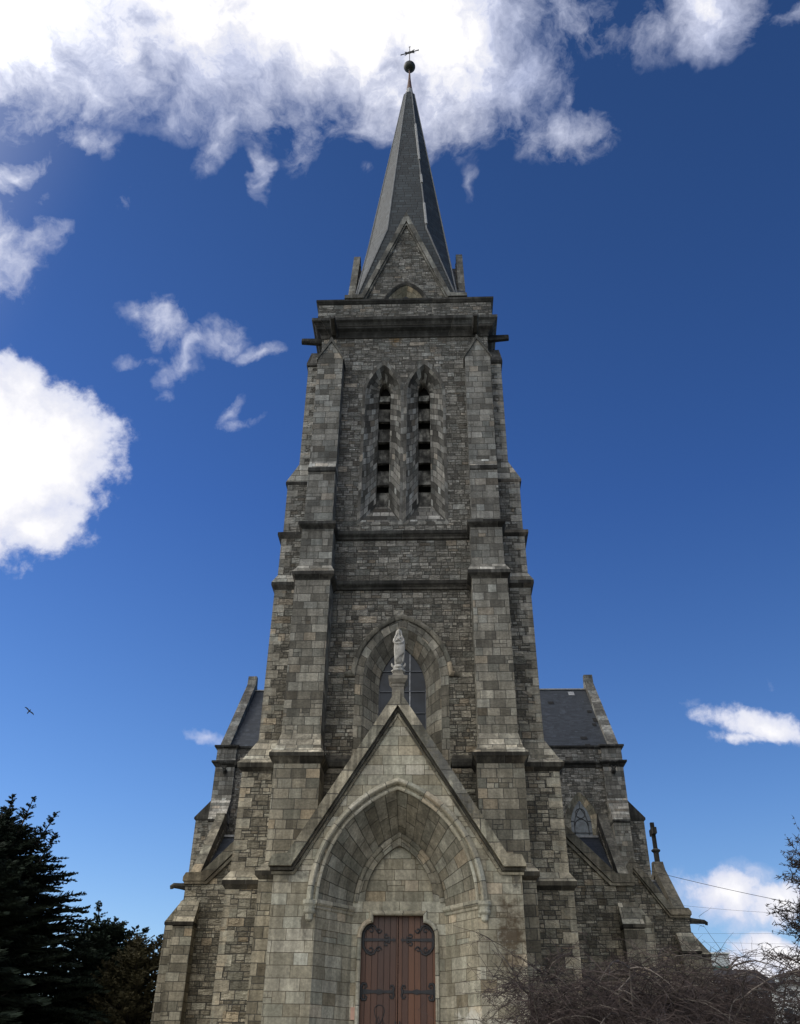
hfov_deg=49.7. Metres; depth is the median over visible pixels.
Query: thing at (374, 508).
belfry window
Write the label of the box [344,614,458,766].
tall window
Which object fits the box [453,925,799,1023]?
weeping tree
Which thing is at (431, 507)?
belfry window
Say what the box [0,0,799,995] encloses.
sky
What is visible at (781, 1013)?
weeping tree
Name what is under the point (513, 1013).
weeping tree
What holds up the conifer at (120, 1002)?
on the ground
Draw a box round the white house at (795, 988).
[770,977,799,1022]
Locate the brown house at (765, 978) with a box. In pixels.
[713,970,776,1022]
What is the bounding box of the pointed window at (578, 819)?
[564,792,596,834]
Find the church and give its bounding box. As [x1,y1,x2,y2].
[151,46,713,1023]
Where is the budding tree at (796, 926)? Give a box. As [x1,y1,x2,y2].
[758,817,799,979]
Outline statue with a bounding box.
[391,627,405,674]
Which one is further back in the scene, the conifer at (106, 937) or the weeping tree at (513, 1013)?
the conifer at (106, 937)
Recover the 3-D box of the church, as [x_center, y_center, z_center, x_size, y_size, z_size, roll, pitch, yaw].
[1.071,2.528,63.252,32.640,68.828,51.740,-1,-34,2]
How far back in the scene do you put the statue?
30.92 m
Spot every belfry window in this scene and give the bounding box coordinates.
[357,360,403,524]
[403,359,448,524]
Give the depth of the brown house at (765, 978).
74.68 m
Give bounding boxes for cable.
[637,867,796,903]
[693,933,786,933]
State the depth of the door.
26.61 m
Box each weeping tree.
[419,981,616,1023]
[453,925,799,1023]
[599,910,799,1023]
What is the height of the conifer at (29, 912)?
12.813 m
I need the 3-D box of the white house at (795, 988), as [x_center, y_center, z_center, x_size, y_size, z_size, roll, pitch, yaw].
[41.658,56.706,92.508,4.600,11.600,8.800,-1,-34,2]
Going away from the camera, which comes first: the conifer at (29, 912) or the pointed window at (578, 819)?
the conifer at (29, 912)
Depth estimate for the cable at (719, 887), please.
35.76 m
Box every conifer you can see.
[0,793,111,1023]
[31,900,163,1023]
[76,933,162,1023]
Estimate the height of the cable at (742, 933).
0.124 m
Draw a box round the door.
[359,916,435,1023]

